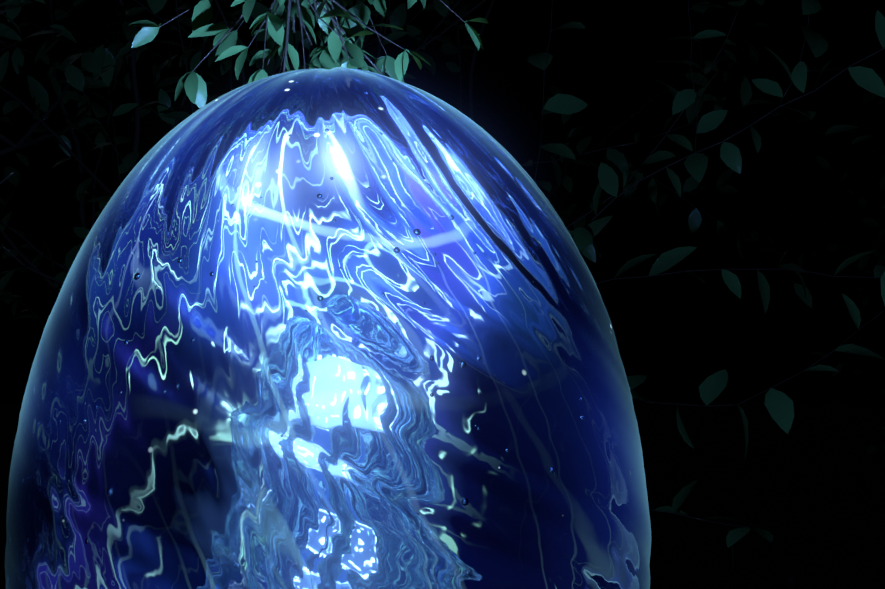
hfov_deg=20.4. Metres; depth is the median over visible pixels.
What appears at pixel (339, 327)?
egg
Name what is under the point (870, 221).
leafy branch
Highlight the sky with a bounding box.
[0,0,884,402]
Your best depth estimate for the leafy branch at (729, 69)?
11.00 m
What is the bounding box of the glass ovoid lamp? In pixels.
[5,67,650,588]
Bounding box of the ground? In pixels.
[0,403,884,588]
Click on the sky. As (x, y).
(674, 330)

